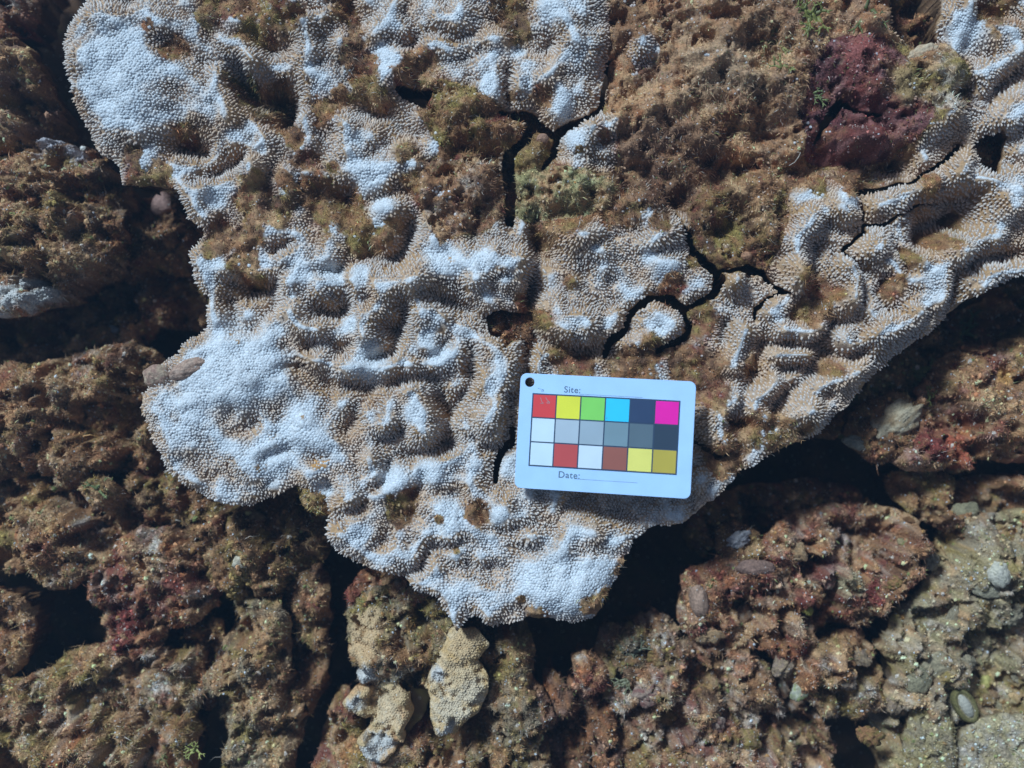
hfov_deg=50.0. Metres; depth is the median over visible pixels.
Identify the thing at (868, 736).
rubble stone
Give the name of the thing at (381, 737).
encrusting coral
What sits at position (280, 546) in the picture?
rock
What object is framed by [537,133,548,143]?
orange ball
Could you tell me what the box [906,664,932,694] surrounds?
tan stone
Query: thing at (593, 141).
round coral
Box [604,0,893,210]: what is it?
reef rock
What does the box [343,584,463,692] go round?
boulder
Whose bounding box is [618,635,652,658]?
seaweed
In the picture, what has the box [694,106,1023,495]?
coral colony
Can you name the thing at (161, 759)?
seaweed
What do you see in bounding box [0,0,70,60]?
boulder
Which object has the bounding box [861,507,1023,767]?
sand flat
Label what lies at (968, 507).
tan stone
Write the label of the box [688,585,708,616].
pink stone
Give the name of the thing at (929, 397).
seaweed
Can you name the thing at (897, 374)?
rock
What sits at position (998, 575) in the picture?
white stone
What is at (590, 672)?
rock
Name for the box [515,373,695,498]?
colour chart
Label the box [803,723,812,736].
rubble stone
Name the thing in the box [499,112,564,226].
crevice
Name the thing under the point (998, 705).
round stone
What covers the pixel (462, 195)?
reef rock
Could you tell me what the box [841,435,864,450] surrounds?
pebble
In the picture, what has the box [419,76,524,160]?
reef rock
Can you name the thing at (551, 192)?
reef rock
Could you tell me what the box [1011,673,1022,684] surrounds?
rubble stone
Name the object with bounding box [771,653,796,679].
rubble stone
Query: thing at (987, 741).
flat stone
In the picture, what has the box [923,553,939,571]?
rubble stone
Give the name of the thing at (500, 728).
rock
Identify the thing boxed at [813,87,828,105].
seaweed
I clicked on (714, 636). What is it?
rubble stone
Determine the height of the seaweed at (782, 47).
0.006 m
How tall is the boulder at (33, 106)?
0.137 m
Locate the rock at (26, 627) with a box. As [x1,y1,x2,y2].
[0,581,58,682]
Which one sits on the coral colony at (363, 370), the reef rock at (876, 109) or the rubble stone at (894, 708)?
the reef rock at (876, 109)
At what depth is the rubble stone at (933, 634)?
0.80 m
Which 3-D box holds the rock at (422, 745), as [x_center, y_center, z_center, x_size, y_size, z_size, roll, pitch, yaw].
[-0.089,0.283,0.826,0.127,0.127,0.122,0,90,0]
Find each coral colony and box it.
[62,0,252,195]
[133,0,960,630]
[373,0,612,135]
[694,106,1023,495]
[915,0,1023,190]
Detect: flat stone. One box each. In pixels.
[899,707,959,767]
[953,710,1023,767]
[968,581,1008,598]
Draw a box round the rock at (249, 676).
[198,592,308,767]
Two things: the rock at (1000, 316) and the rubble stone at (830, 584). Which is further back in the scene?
the rock at (1000, 316)
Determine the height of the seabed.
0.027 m
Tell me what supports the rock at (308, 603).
on the seabed
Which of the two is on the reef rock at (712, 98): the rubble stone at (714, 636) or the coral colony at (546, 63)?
the coral colony at (546, 63)
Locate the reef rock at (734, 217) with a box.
[684,171,788,275]
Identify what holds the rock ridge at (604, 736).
on the seabed
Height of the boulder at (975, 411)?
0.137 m
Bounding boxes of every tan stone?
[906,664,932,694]
[921,651,951,678]
[949,502,979,516]
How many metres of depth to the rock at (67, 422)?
0.79 m
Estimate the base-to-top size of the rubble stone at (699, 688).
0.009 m
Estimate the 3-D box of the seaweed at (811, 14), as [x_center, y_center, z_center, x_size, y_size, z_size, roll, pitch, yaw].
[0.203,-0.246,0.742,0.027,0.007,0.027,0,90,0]
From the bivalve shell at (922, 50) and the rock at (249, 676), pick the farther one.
the rock at (249, 676)
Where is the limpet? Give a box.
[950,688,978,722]
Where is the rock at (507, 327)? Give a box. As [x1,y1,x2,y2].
[485,308,540,355]
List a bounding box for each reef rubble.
[594,600,836,767]
[676,499,937,661]
[783,622,886,725]
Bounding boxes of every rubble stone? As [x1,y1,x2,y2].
[631,682,660,708]
[645,648,668,666]
[659,709,676,726]
[693,683,707,692]
[695,627,725,644]
[712,712,725,732]
[728,728,761,749]
[735,603,752,623]
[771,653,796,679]
[779,623,785,635]
[790,542,807,561]
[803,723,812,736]
[819,574,836,589]
[837,670,857,690]
[852,647,872,667]
[855,725,885,746]
[886,695,902,715]
[887,575,908,589]
[897,538,906,545]
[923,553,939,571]
[931,631,947,645]
[944,605,958,631]
[961,654,976,668]
[1004,604,1022,625]
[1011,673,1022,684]
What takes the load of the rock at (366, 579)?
on the seabed
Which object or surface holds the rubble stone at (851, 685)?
on the reef rubble at (821, 665)
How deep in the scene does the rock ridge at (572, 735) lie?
0.81 m
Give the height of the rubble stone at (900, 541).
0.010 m
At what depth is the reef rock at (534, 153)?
0.75 m
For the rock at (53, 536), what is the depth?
0.79 m
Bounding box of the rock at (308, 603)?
[282,559,339,716]
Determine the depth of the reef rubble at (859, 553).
0.80 m
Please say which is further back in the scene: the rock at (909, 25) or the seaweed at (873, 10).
the rock at (909, 25)
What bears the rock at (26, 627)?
on the seabed
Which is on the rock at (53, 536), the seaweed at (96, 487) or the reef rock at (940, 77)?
the seaweed at (96, 487)
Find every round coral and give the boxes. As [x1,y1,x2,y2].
[550,112,622,168]
[623,29,664,76]
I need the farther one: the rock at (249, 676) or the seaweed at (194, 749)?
the rock at (249, 676)
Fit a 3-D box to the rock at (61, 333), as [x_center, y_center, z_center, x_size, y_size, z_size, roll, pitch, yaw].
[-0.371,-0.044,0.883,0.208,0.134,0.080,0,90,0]
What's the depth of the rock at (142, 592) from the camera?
0.79 m
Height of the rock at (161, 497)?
0.125 m
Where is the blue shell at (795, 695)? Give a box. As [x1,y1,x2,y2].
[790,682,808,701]
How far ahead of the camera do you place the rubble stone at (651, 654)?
0.79 m
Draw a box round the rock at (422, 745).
[309,679,470,767]
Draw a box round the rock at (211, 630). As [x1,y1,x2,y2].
[179,604,234,710]
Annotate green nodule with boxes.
[802,607,812,615]
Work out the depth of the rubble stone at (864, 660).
0.79 m
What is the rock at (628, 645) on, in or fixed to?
on the reef rubble at (745, 689)
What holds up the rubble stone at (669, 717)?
on the reef rubble at (745, 689)
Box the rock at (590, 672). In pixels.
[571,641,611,695]
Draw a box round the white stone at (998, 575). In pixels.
[987,561,1010,587]
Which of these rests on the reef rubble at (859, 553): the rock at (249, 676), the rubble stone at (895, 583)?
the rubble stone at (895, 583)
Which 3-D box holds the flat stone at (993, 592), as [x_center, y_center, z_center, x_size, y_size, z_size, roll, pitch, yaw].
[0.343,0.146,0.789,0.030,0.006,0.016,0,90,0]
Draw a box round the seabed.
[0,0,1023,767]
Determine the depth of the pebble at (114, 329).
0.84 m
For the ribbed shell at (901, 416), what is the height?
0.020 m
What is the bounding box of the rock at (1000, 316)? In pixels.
[911,283,1023,365]
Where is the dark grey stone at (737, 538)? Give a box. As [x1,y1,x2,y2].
[726,530,750,549]
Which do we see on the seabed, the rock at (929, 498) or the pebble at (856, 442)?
the rock at (929, 498)
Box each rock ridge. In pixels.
[530,662,564,767]
[542,655,593,767]
[564,659,630,767]
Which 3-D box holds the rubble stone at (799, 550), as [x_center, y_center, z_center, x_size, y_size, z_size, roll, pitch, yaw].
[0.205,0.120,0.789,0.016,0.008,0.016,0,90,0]
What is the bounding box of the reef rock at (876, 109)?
[798,32,936,167]
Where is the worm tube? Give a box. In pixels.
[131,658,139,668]
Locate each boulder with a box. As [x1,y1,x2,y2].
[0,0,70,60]
[0,34,90,156]
[0,137,141,319]
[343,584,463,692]
[889,334,1023,474]
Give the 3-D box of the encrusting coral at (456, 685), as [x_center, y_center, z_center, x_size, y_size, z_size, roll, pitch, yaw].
[-0.039,0.210,0.798,0.046,0.078,0.078,0,90,0]
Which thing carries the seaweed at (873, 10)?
on the reef rock at (712, 98)
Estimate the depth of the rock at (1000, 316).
0.83 m
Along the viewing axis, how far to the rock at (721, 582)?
0.79 m
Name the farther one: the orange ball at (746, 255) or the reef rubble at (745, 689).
the reef rubble at (745, 689)
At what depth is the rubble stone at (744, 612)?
0.81 m
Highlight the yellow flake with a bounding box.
[979,675,990,689]
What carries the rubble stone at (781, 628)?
on the reef rubble at (859, 553)
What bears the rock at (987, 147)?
on the seabed
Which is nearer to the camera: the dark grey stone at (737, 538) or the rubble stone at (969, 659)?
the dark grey stone at (737, 538)
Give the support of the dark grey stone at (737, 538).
on the rock at (753, 548)
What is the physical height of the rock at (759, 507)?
0.135 m
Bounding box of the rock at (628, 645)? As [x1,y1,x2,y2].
[601,615,681,717]
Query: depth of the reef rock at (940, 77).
0.74 m
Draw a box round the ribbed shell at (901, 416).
[868,398,923,444]
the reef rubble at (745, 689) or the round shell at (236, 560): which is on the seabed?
the reef rubble at (745, 689)
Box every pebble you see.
[108,325,119,333]
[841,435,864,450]
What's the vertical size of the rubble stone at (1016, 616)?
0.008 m
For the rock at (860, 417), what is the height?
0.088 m
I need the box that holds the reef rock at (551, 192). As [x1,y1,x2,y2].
[512,163,618,223]
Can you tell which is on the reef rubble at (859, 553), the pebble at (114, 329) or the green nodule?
the green nodule
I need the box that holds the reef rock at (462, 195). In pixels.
[416,153,507,245]
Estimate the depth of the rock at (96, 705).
0.79 m
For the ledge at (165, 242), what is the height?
0.113 m
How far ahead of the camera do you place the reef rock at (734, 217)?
0.74 m
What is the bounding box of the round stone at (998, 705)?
[995,691,1007,709]
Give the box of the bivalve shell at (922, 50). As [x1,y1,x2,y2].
[907,43,938,60]
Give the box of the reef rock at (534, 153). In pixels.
[514,131,552,171]
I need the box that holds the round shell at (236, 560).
[232,556,243,567]
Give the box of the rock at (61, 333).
[0,283,173,363]
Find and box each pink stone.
[150,192,171,215]
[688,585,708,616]
[734,559,775,575]
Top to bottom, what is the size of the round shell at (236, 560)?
0.007 m
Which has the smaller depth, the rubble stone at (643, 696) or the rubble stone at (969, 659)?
the rubble stone at (643, 696)
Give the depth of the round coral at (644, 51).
0.74 m
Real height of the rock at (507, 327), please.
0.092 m
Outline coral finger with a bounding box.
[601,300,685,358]
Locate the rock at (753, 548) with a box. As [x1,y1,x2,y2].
[711,520,767,565]
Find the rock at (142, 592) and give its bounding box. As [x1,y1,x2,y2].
[84,523,224,662]
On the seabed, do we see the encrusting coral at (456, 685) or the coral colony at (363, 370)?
the coral colony at (363, 370)
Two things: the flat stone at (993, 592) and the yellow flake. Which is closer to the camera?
the flat stone at (993, 592)
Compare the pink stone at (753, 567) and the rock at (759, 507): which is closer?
the pink stone at (753, 567)
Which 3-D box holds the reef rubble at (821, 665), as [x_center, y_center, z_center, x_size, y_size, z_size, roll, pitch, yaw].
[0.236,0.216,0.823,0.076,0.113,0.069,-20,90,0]
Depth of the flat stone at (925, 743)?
0.79 m
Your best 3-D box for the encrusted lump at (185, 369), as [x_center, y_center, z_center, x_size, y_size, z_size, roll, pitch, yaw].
[-0.219,-0.011,0.745,0.029,0.011,0.012,-25,90,0]
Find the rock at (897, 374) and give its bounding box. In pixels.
[803,344,928,439]
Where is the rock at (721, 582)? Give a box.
[678,553,784,624]
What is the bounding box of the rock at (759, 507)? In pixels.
[682,477,872,558]
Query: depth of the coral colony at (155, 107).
0.74 m
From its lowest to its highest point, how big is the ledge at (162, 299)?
0.110 m
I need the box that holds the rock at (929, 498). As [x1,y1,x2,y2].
[869,466,1023,541]
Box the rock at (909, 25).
[889,0,933,47]
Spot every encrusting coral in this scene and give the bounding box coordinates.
[343,682,413,763]
[424,621,488,736]
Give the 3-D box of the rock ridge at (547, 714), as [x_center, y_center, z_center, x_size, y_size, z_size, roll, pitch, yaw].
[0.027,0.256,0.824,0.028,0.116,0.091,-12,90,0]
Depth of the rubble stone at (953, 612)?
0.80 m
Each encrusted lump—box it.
[142,364,170,386]
[169,357,204,380]
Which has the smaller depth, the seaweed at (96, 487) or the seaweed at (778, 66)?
the seaweed at (778, 66)
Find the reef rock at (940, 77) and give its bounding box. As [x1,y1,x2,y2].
[892,40,972,109]
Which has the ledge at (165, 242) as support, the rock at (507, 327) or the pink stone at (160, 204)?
the pink stone at (160, 204)
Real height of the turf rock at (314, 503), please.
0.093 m
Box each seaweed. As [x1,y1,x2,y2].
[82,477,107,498]
[144,752,168,767]
[183,741,204,759]
[611,665,632,694]
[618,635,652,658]
[761,16,792,54]
[768,52,795,73]
[795,0,832,37]
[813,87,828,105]
[848,0,888,34]
[926,385,937,406]
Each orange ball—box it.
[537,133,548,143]
[741,251,751,260]
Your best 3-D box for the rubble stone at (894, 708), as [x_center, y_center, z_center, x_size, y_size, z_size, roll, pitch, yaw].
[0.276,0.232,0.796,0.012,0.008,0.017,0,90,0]
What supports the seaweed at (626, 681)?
on the reef rubble at (745, 689)
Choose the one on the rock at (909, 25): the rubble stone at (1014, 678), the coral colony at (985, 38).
the coral colony at (985, 38)
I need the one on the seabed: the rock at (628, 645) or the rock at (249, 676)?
the rock at (249, 676)
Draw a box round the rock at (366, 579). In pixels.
[343,567,431,607]
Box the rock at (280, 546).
[200,489,332,601]
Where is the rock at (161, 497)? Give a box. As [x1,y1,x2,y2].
[121,445,244,556]
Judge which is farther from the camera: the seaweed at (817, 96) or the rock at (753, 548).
the rock at (753, 548)
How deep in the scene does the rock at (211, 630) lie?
0.82 m
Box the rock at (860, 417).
[839,388,925,471]
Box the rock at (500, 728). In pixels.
[456,616,553,767]
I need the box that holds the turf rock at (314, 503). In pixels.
[296,485,329,515]
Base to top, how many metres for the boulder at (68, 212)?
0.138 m
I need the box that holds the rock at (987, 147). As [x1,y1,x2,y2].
[973,135,999,171]
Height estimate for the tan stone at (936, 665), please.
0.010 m
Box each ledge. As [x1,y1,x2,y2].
[121,257,208,331]
[124,192,203,286]
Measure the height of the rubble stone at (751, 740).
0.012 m
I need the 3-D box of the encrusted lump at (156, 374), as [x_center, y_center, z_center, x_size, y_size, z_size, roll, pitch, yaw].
[-0.242,-0.005,0.750,0.021,0.013,0.016,0,90,0]

